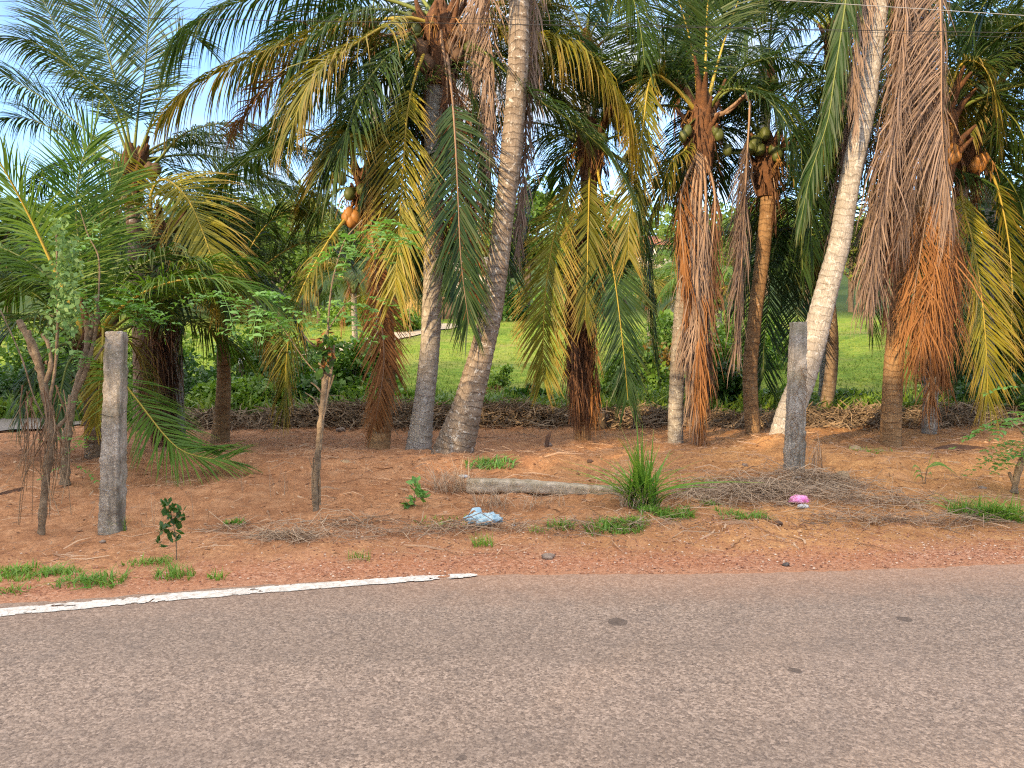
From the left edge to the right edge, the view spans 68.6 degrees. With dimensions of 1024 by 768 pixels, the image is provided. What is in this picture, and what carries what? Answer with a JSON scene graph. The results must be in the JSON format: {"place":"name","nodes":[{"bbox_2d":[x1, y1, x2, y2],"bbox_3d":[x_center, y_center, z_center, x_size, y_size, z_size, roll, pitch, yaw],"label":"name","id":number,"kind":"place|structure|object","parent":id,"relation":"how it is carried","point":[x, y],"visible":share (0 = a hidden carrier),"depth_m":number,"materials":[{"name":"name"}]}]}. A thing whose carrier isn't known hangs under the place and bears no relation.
{"place":"outdoors","nodes":[
{"label":"outdoors","id":0,"kind":"place"},
{"bbox_2d":[0,417,81,430],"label":"lane","id":1,"kind":"structure","parent":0,"point":[4,426],"depth_m":14.67,"materials":[{"name":"asphalt"}]},
{"bbox_2d":[0,15,1014,32],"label":"power line","id":2,"kind":"object","parent":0,"point":[506,24],"visible":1,"depth_m":7.97,"materials":[{"name":"metal"}]},
{"bbox_2d":[0,1,1020,37],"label":"power line","id":3,"kind":"object","parent":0,"point":[504,19],"visible":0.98,"depth_m":8.54,"materials":[{"name":"metal"}]},
{"bbox_2d":[0,239,1022,397],"bbox_3d":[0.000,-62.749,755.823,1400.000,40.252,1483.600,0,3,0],"label":"meadow","id":4,"kind":"structure","parent":0,"point":[844,316],"depth_m":34.80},
{"bbox_2d":[0,362,58,400],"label":"bush","id":5,"kind":"object","parent":4,"relation":"on","point":[12,374],"visible":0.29,"depth_m":16.86,"materials":[{"name":"green plant"}]},
{"bbox_2d":[0,322,81,393],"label":"bush","id":6,"kind":"object","parent":4,"relation":"on","point":[11,350],"visible":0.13,"depth_m":18.67,"materials":[{"name":"green plant"}]},
{"bbox_2d":[72,200,128,313],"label":"broadleaf tree","id":7,"kind":"object","parent":4,"relation":"on","point":[115,224],"visible":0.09,"depth_m":50.59,"materials":[{"name":"green plant"}]},
{"bbox_2d":[127,330,205,387],"bbox_3d":[-9.327,-0.437,19.989,2.494,2.234,2.183,0,3,0],"label":"bush","id":8,"kind":"object","parent":4,"relation":"on","point":[187,335],"visible":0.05,"depth_m":19.82,"materials":[{"name":"green plant"}]},
{"bbox_2d":[183,347,233,398],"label":"bush","id":9,"kind":"object","parent":4,"relation":"on","point":[203,376],"visible":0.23,"depth_m":17.36,"materials":[{"name":"green plant"}]},
{"bbox_2d":[184,376,251,405],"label":"bush","id":10,"kind":"object","parent":4,"relation":"on","point":[207,388],"visible":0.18,"depth_m":16.36,"materials":[{"name":"green plant"}]},
{"bbox_2d":[177,186,291,321],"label":"broadleaf tree","id":11,"kind":"object","parent":4,"relation":"on","point":[286,220],"visible":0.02,"depth_m":47.51,"materials":[{"name":"green plant"}]},
{"bbox_2d":[198,323,274,378],"bbox_3d":[-7.215,-0.499,20.404,2.582,2.350,2.461,0,3,0],"label":"bush","id":12,"kind":"object","parent":4,"relation":"on","point":[249,343],"visible":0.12,"depth_m":20.07,"materials":[{"name":"green plant"}]},
{"bbox_2d":[231,374,302,410],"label":"bush","id":13,"kind":"object","parent":4,"relation":"on","point":[255,390],"visible":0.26,"depth_m":16.00,"materials":[{"name":"green plant"}]},
{"bbox_2d":[231,333,311,379],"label":"bush","id":14,"kind":"object","parent":4,"relation":"on","point":[258,363],"visible":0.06,"depth_m":19.21,"materials":[{"name":"green plant"}]},
{"bbox_2d":[244,209,328,315],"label":"broadleaf tree","id":15,"kind":"object","parent":4,"relation":"on","point":[299,254],"visible":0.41,"depth_m":43.16,"materials":[{"name":"green plant"}]},
{"bbox_2d":[255,179,339,314],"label":"broadleaf tree","id":16,"kind":"object","parent":4,"relation":"on","point":[327,227],"visible":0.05,"depth_m":50.32,"materials":[{"name":"green plant"}]},
{"bbox_2d":[277,340,326,380],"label":"bush","id":17,"kind":"object","parent":4,"relation":"on","point":[310,362],"visible":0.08,"depth_m":18.34,"materials":[{"name":"green plant"}]},
{"bbox_2d":[279,375,343,405],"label":"bush","id":18,"kind":"object","parent":4,"relation":"on","point":[308,387],"visible":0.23,"depth_m":16.49,"materials":[{"name":"green plant"}]},
{"bbox_2d":[281,228,351,322],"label":"broadleaf tree","id":19,"kind":"object","parent":4,"relation":"on","point":[320,291],"visible":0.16,"depth_m":46.39,"materials":[{"name":"green plant"}]},
{"bbox_2d":[315,209,366,306],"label":"broadleaf tree","id":20,"kind":"object","parent":4,"relation":"on","point":[343,231],"visible":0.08,"depth_m":57.57,"materials":[{"name":"green plant"}]},
{"bbox_2d":[308,335,377,393],"bbox_3d":[-3.850,-0.122,17.564,1.854,2.053,1.687,2,4,24],"label":"bush","id":21,"kind":"object","parent":4,"relation":"on","point":[352,377],"visible":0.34,"depth_m":17.45,"materials":[{"name":"green plant"}]},
{"bbox_2d":[312,296,375,327],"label":"bush","id":22,"kind":"object","parent":4,"relation":"on","point":[335,310],"visible":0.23,"depth_m":43.31,"materials":[{"name":"green plant"}]},
{"bbox_2d":[293,251,407,343],"bbox_3d":[-7.306,-3.674,33.762,5.831,4.970,5.354,0,3,0],"label":"coconut palm","id":23,"kind":"object","parent":4,"relation":"on","point":[352,290],"visible":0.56,"depth_m":33.69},
{"bbox_2d":[332,379,375,400],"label":"bush","id":24,"kind":"object","parent":4,"relation":"on","point":[351,390],"visible":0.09,"depth_m":16.77,"materials":[{"name":"green plant"}]},
{"bbox_2d":[343,225,418,300],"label":"broadleaf tree","id":25,"kind":"object","parent":4,"relation":"on","point":[360,250],"visible":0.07,"depth_m":58.33,"materials":[{"name":"green plant"}]},
{"bbox_2d":[262,0,500,333],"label":"coconut palm","id":26,"kind":"object","parent":4,"relation":"on","point":[316,14],"visible":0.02,"depth_m":21.25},
{"bbox_2d":[375,307,421,331],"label":"bush","id":27,"kind":"object","parent":4,"relation":"on","point":[416,322],"visible":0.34,"depth_m":39.39,"materials":[{"name":"green plant"}]},
{"bbox_2d":[0,189,980,266],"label":"woods","id":28,"kind":"object","parent":4,"relation":"on","point":[666,210],"visible":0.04,"depth_m":138.50,"materials":[{"name":"green plant"}]},
{"bbox_2d":[486,363,516,393],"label":"bush","id":29,"kind":"object","parent":4,"relation":"on","point":[501,378],"visible":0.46,"depth_m":20.05,"materials":[{"name":"green plant"}]},
{"bbox_2d":[474,277,533,321],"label":"bush","id":30,"kind":"object","parent":4,"relation":"on","point":[505,313],"visible":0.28,"depth_m":48.14,"materials":[{"name":"green plant"}]},
{"bbox_2d":[485,175,571,316],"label":"broadleaf tree","id":31,"kind":"object","parent":4,"relation":"on","point":[539,203],"visible":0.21,"depth_m":48.78,"materials":[{"name":"green plant"}]},
{"bbox_2d":[503,383,554,401],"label":"bush","id":32,"kind":"object","parent":4,"relation":"on","point":[522,391],"visible":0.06,"depth_m":16.77,"materials":[{"name":"green plant"}]},
{"bbox_2d":[483,0,687,196],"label":"coconut palm","id":33,"kind":"object","parent":4,"relation":"on","point":[581,14],"visible":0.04,"depth_m":18.48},
{"bbox_2d":[599,347,669,393],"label":"bush","id":34,"kind":"object","parent":4,"relation":"on","point":[652,366],"visible":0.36,"depth_m":19.70,"materials":[{"name":"green plant"}]},
{"bbox_2d":[594,262,676,345],"bbox_3d":[5.997,-3.197,31.957,5.570,4.259,5.203,2,4,35],"label":"coconut palm","id":35,"kind":"object","parent":4,"relation":"on","point":[660,283],"visible":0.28,"depth_m":31.14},
{"bbox_2d":[604,376,684,405],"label":"bush","id":36,"kind":"object","parent":4,"relation":"on","point":[652,388],"visible":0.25,"depth_m":16.88,"materials":[{"name":"green plant"}]},
{"bbox_2d":[629,309,673,366],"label":"bush","id":37,"kind":"object","parent":4,"relation":"on","point":[665,322],"visible":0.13,"depth_m":27.54,"materials":[{"name":"green plant"}]},
{"bbox_2d":[643,340,671,377],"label":"bush","id":38,"kind":"object","parent":4,"relation":"on","point":[665,355],"visible":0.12,"depth_m":23.78,"materials":[{"name":"green plant"}]},
{"bbox_2d":[653,218,677,268],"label":"broadleaf tree","id":39,"kind":"object","parent":4,"relation":"on","point":[663,230],"visible":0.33,"depth_m":93.65,"materials":[{"name":"green plant"}]},
{"bbox_2d":[624,248,725,330],"bbox_3d":[8.611,-4.589,39.663,4.818,5.507,5.230,3,4,39],"label":"coconut palm","id":40,"kind":"object","parent":4,"relation":"on","point":[664,253],"visible":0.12,"depth_m":39.74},
{"bbox_2d":[684,328,742,389],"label":"bush","id":41,"kind":"object","parent":4,"relation":"on","point":[724,351],"visible":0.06,"depth_m":20.64,"materials":[{"name":"green plant"}]},
{"bbox_2d":[651,250,787,329],"bbox_3d":[8.309,-3.114,29.969,5.709,4.586,5.337,0,3,0],"label":"coconut palm","id":42,"kind":"object","parent":4,"relation":"on","point":[726,275],"visible":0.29,"depth_m":29.56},
{"bbox_2d":[709,356,742,409],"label":"bush","id":43,"kind":"object","parent":4,"relation":"on","point":[734,385],"visible":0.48,"depth_m":16.38,"materials":[{"name":"green plant"}]},
{"bbox_2d":[709,201,755,263],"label":"broadleaf tree","id":44,"kind":"object","parent":4,"relation":"on","point":[729,218],"visible":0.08,"depth_m":78.86,"materials":[{"name":"green plant"}]},
{"bbox_2d":[584,0,883,378],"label":"coconut palm","id":45,"kind":"object","parent":4,"relation":"on","point":[779,8],"visible":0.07,"depth_m":16.95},
{"bbox_2d":[708,299,790,369],"bbox_3d":[8.598,-1.734,26.939,3.710,2.958,3.225,0,3,0],"label":"bush","id":46,"kind":"object","parent":4,"relation":"on","point":[768,341],"visible":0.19,"depth_m":26.56,"materials":[{"name":"green plant"}]},
{"bbox_2d":[650,0,877,389],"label":"coconut palm","id":47,"kind":"object","parent":4,"relation":"on","point":[763,31],"visible":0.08,"depth_m":17.99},
{"bbox_2d":[812,205,867,311],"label":"broadleaf tree","id":48,"kind":"object","parent":4,"relation":"on","point":[851,302],"visible":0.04,"depth_m":54.53,"materials":[{"name":"plant"}]},
{"bbox_2d":[811,387,876,404],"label":"bush","id":49,"kind":"object","parent":4,"relation":"on","point":[844,392],"visible":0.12,"depth_m":16.43,"materials":[{"name":"green plant"}]},
{"bbox_2d":[740,0,1023,276],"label":"coconut palm","id":50,"kind":"object","parent":4,"relation":"on","point":[994,22],"visible":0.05,"depth_m":15.98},
{"bbox_2d":[804,4,1023,388],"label":"coconut palm","id":51,"kind":"object","parent":4,"relation":"on","point":[975,108],"visible":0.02,"depth_m":18.49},
{"bbox_2d":[824,0,1023,379],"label":"coconut palm","id":52,"kind":"object","parent":4,"relation":"on","point":[976,203],"visible":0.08,"depth_m":17.74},
{"bbox_2d":[912,324,1022,388],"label":"bush","id":53,"kind":"object","parent":4,"relation":"on","point":[962,376],"visible":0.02,"depth_m":18.72,"materials":[{"name":"green plant"}]},
{"bbox_2d":[923,158,1023,332],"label":"broadleaf tree","id":54,"kind":"object","parent":4,"relation":"on","point":[969,246],"visible":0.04,"depth_m":29.29,"materials":[{"name":"green plant"}]},
{"bbox_2d":[961,165,1023,378],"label":"broadleaf tree","id":55,"kind":"object","parent":4,"relation":"on","point":[1015,294],"visible":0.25,"depth_m":17.76,"materials":[{"name":"green plant"}]},
{"bbox_2d":[0,564,1023,767],"bbox_3d":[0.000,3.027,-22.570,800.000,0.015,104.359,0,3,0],"label":"road","id":56,"kind":"structure","parent":0,"point":[899,668],"depth_m":3.80,"materials":[{"name":"asphalt"}]},
{"bbox_2d":[0,573,476,615],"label":"road line","id":57,"kind":"object","parent":56,"relation":"on","point":[129,600],"visible":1,"depth_m":5.01,"materials":[{"name":"paint"}]},
{"bbox_2d":[0,420,1023,603],"bbox_3d":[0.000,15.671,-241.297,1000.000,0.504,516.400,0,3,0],"label":"ground","id":58,"kind":"structure","parent":0,"point":[66,526],"depth_m":7.27,"materials":[{"name":"soil"}]},
{"bbox_2d":[0,187,48,307],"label":"broadleaf tree","id":59,"kind":"object","parent":58,"relation":"on","point":[3,237],"visible":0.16,"depth_m":15.88,"materials":[{"name":"green plant"}]},
{"bbox_2d":[0,560,66,581],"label":"grass tuft","id":60,"kind":"object","parent":58,"relation":"on","point":[15,571],"visible":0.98,"depth_m":5.42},
{"bbox_2d":[0,213,89,534],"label":"shrub","id":61,"kind":"object","parent":58,"relation":"on","point":[50,428],"visible":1,"depth_m":6.47,"materials":[{"name":"green plant"}]},
{"bbox_2d":[21,562,85,577],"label":"grass tuft","id":62,"kind":"object","parent":58,"relation":"on","point":[59,571],"visible":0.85,"depth_m":5.49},
{"bbox_2d":[42,564,135,590],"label":"grass tuft","id":63,"kind":"object","parent":58,"relation":"on","point":[84,580],"visible":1,"depth_m":5.24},
{"bbox_2d":[37,210,182,484],"bbox_3d":[-4.396,-0.388,8.225,1.535,3.030,1.301,0,3,0],"label":"shrub","id":64,"kind":"object","parent":58,"relation":"on","point":[91,323],"visible":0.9,"depth_m":8.27,"materials":[{"name":"green plant"}]},
{"bbox_2d":[97,331,128,534],"bbox_3d":[-3.518,0.528,6.642,0.302,1.992,0.164,0,3,0],"label":"fence post","id":65,"kind":"object","parent":58,"relation":"on","point":[113,478],"visible":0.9,"depth_m":6.58,"materials":[{"name":"concrete"}]},
{"bbox_2d":[121,553,175,566],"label":"grass tuft","id":66,"kind":"object","parent":58,"relation":"on","point":[161,559],"visible":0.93,"depth_m":5.73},
{"bbox_2d":[0,98,317,486],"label":"coconut palm","id":67,"kind":"object","parent":58,"relation":"on","point":[92,396],"visible":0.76,"depth_m":9.66,"materials":[{"name":"plant"}]},
{"bbox_2d":[155,497,186,559],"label":"sapling","id":68,"kind":"object","parent":58,"relation":"on","point":[165,502],"visible":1,"depth_m":5.77,"materials":[{"name":"green plant"}]},
{"bbox_2d":[149,556,196,580],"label":"grass tuft","id":69,"kind":"object","parent":58,"relation":"on","point":[173,572],"visible":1,"depth_m":5.38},
{"bbox_2d":[0,0,358,430],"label":"coconut palm","id":70,"kind":"object","parent":58,"relation":"on","point":[71,73],"visible":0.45,"depth_m":13.65,"materials":[{"name":"plant"}]},
{"bbox_2d":[52,151,312,447],"bbox_3d":[-5.199,-1.040,12.245,3.897,4.717,5.013,-2,4,-34],"label":"coconut palm","id":71,"kind":"object","parent":58,"relation":"on","point":[169,231],"visible":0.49,"depth_m":10.89,"materials":[{"name":"plant"}]},
{"bbox_2d":[100,148,364,443],"bbox_3d":[-4.536,-1.509,12.839,4.736,5.193,3.589,2,4,26],"label":"coconut palm","id":72,"kind":"object","parent":58,"relation":"on","point":[220,431],"visible":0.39,"depth_m":12.13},
{"bbox_2d":[160,217,425,511],"bbox_3d":[-2.107,-0.202,7.282,2.588,2.894,1.448,0,3,0],"label":"shrub","id":73,"kind":"object","parent":58,"relation":"on","point":[328,352],"visible":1,"depth_m":7.24,"materials":[{"name":"green plant"}]},
{"bbox_2d":[182,508,422,549],"bbox_3d":[-1.979,1.304,6.633,2.363,0.295,1.175,0,3,0],"label":"straw","id":74,"kind":"object","parent":58,"relation":"on","point":[270,536],"visible":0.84,"depth_m":6.52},
{"bbox_2d":[187,39,555,449],"bbox_3d":[-2.303,-1.980,11.865,4.729,6.233,4.424,-2,4,-32],"label":"coconut palm","id":75,"kind":"object","parent":58,"relation":"on","point":[387,370],"visible":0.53,"depth_m":10.85,"materials":[{"name":"plant"}]},
{"bbox_2d":[143,0,666,449],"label":"coconut palm","id":76,"kind":"object","parent":58,"relation":"on","point":[437,120],"visible":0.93,"depth_m":10.74,"materials":[{"name":"plant"}]},
{"bbox_2d":[397,470,434,508],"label":"weed","id":77,"kind":"object","parent":58,"relation":"on","point":[419,492],"visible":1,"depth_m":7.41,"materials":[{"name":"green plant"}]},
{"bbox_2d":[394,453,504,494],"bbox_3d":[-0.571,0.957,7.899,1.706,0.475,1.683,1,4,17],"label":"dry tuft","id":78,"kind":"object","parent":58,"relation":"on","point":[455,488],"visible":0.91,"depth_m":8.02,"materials":[{"name":"plant"}]},
{"bbox_2d":[463,507,502,525],"bbox_3d":[-0.254,1.187,6.754,0.343,0.130,0.246,-1,4,-17],"label":"plastic bag","id":79,"kind":"object","parent":58,"relation":"on","point":[493,516],"visible":0.82,"depth_m":6.72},
{"bbox_2d":[453,475,528,512],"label":"dry tuft","id":80,"kind":"object","parent":58,"relation":"on","point":[491,500],"visible":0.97,"depth_m":7.45,"materials":[{"name":"plant"}]},
{"bbox_2d":[463,454,520,469],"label":"grass tuft","id":81,"kind":"object","parent":58,"relation":"on","point":[495,463],"visible":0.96,"depth_m":9.14,"materials":[{"name":"green plant"}]},
{"bbox_2d":[0,384,1017,422],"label":"ground cover","id":82,"kind":"object","parent":58,"relation":"on","point":[763,403],"visible":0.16,"depth_m":15.66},
{"bbox_2d":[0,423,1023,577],"bbox_3d":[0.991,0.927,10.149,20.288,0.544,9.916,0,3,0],"label":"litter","id":83,"kind":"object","parent":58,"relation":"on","point":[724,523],"visible":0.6,"depth_m":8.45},
{"bbox_2d":[0,427,1023,554],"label":"soil clods","id":84,"kind":"object","parent":58,"relation":"on","point":[355,548],"visible":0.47,"depth_m":8.70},
{"bbox_2d":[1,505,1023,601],"bbox_3d":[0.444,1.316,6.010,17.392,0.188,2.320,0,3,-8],"label":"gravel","id":85,"kind":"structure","parent":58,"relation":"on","point":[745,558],"depth_m":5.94,"materials":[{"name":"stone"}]},
{"bbox_2d":[420,0,665,454],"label":"coconut palm","id":86,"kind":"object","parent":58,"relation":"on","point":[458,432],"visible":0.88,"depth_m":10.57,"materials":[{"name":"plant"}]},
{"bbox_2d":[466,478,623,495],"bbox_3d":[0.383,1.092,7.888,1.726,0.173,0.168,0,3,6],"label":"fallen post","id":87,"kind":"object","parent":58,"relation":"on","point":[547,487],"visible":0.87,"depth_m":7.85,"materials":[{"name":"concrete"}]},
{"bbox_2d":[127,394,1023,434],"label":"brush heap","id":88,"kind":"object","parent":58,"relation":"on","point":[343,414],"visible":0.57,"depth_m":14.44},
{"bbox_2d":[393,0,780,441],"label":"coconut palm","id":89,"kind":"object","parent":58,"relation":"on","point":[583,296],"visible":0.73,"depth_m":11.57,"materials":[{"name":"plant"}]},
{"bbox_2d":[578,514,650,535],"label":"grass tuft","id":90,"kind":"object","parent":58,"relation":"on","point":[605,524],"visible":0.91,"depth_m":6.61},
{"bbox_2d":[559,415,758,508],"bbox_3d":[1.323,0.778,7.404,2.043,0.924,1.716,0,3,0],"label":"grass clump","id":91,"kind":"object","parent":58,"relation":"on","point":[641,489],"visible":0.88,"depth_m":7.27,"materials":[{"name":"plant"}]},
{"bbox_2d":[635,503,695,520],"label":"grass tuft","id":92,"kind":"object","parent":58,"relation":"on","point":[660,512],"visible":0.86,"depth_m":7.05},
{"bbox_2d":[496,0,844,446],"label":"coconut palm","id":93,"kind":"object","parent":58,"relation":"on","point":[701,133],"visible":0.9,"depth_m":11.55,"materials":[{"name":"plant"}]},
{"bbox_2d":[338,487,1022,540],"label":"straw","id":94,"kind":"object","parent":58,"relation":"on","point":[838,516],"visible":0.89,"depth_m":6.86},
{"bbox_2d":[708,502,776,520],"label":"grass tuft","id":95,"kind":"object","parent":58,"relation":"on","point":[752,515],"visible":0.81,"depth_m":7.02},
{"bbox_2d":[590,0,905,434],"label":"coconut palm","id":96,"kind":"object","parent":58,"relation":"on","point":[767,160],"visible":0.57,"depth_m":12.82,"materials":[{"name":"plant"}]},
{"bbox_2d":[781,322,812,471],"bbox_3d":[3.161,0.243,8.387,0.369,1.876,0.205,0,3,0],"label":"fence post","id":97,"kind":"object","parent":58,"relation":"on","point":[795,443],"visible":0.91,"depth_m":8.34,"materials":[{"name":"concrete"}]},
{"bbox_2d":[656,456,958,512],"bbox_3d":[2.845,1.093,7.935,3.521,0.503,1.775,0,3,0],"label":"straw","id":98,"kind":"object","parent":58,"relation":"on","point":[804,485],"visible":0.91,"depth_m":7.74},
{"bbox_2d":[626,169,1009,408],"bbox_3d":[6.820,-1.600,15.448,6.935,5.085,6.543,-2,4,-35],"label":"coconut palm","id":99,"kind":"object","parent":58,"relation":"on","point":[830,373],"visible":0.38,"depth_m":14.33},
{"bbox_2d":[710,0,960,434],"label":"coconut palm","id":100,"kind":"object","parent":58,"relation":"on","point":[906,127],"visible":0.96,"depth_m":10.44,"materials":[{"name":"plant"}]},
{"bbox_2d":[669,0,1021,395],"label":"coconut palm","id":101,"kind":"object","parent":58,"relation":"on","point":[822,366],"visible":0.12,"depth_m":16.05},
{"bbox_2d":[716,0,1023,447],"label":"coconut palm","id":102,"kind":"object","parent":58,"relation":"on","point":[933,303],"visible":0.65,"depth_m":11.35,"materials":[{"name":"plant"}]},
{"bbox_2d":[747,70,1023,437],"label":"coconut palm","id":103,"kind":"object","parent":58,"relation":"on","point":[974,162],"visible":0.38,"depth_m":12.53,"materials":[{"name":"plant"}]},
{"bbox_2d":[919,492,1020,520],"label":"grass tuft","id":104,"kind":"object","parent":58,"relation":"on","point":[955,506],"visible":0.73,"depth_m":7.21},
{"bbox_2d":[940,375,1020,409],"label":"bush","id":105,"kind":"object","parent":58,"relation":"on","point":[960,393],"visible":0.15,"depth_m":15.65,"materials":[{"name":"green plant"}]},
{"bbox_2d":[940,0,1023,127],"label":"coconut palm","id":106,"kind":"object","parent":58,"relation":"on","point":[973,27],"visible":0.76,"depth_m":11.29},
{"bbox_2d":[949,386,1023,492],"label":"shrub","id":107,"kind":"object","parent":58,"relation":"on","point":[1018,471],"visible":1,"depth_m":7.89,"materials":[{"name":"green plant"}]},
{"bbox_2d":[962,491,1023,523],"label":"grass tuft","id":108,"kind":"object","parent":58,"relation":"on","point":[1017,511],"visible":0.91,"depth_m":7.09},
{"bbox_2d":[996,372,1023,411],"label":"bush","id":109,"kind":"object","parent":58,"relation":"on","point":[1019,383],"visible":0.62,"depth_m":14.96,"materials":[{"name":"green plant"}]},
{"bbox_2d":[0,0,1023,236],"label":"sky","id":110,"kind":"structure","parent":0,"point":[197,118],"materials":[{"name":"blue"}]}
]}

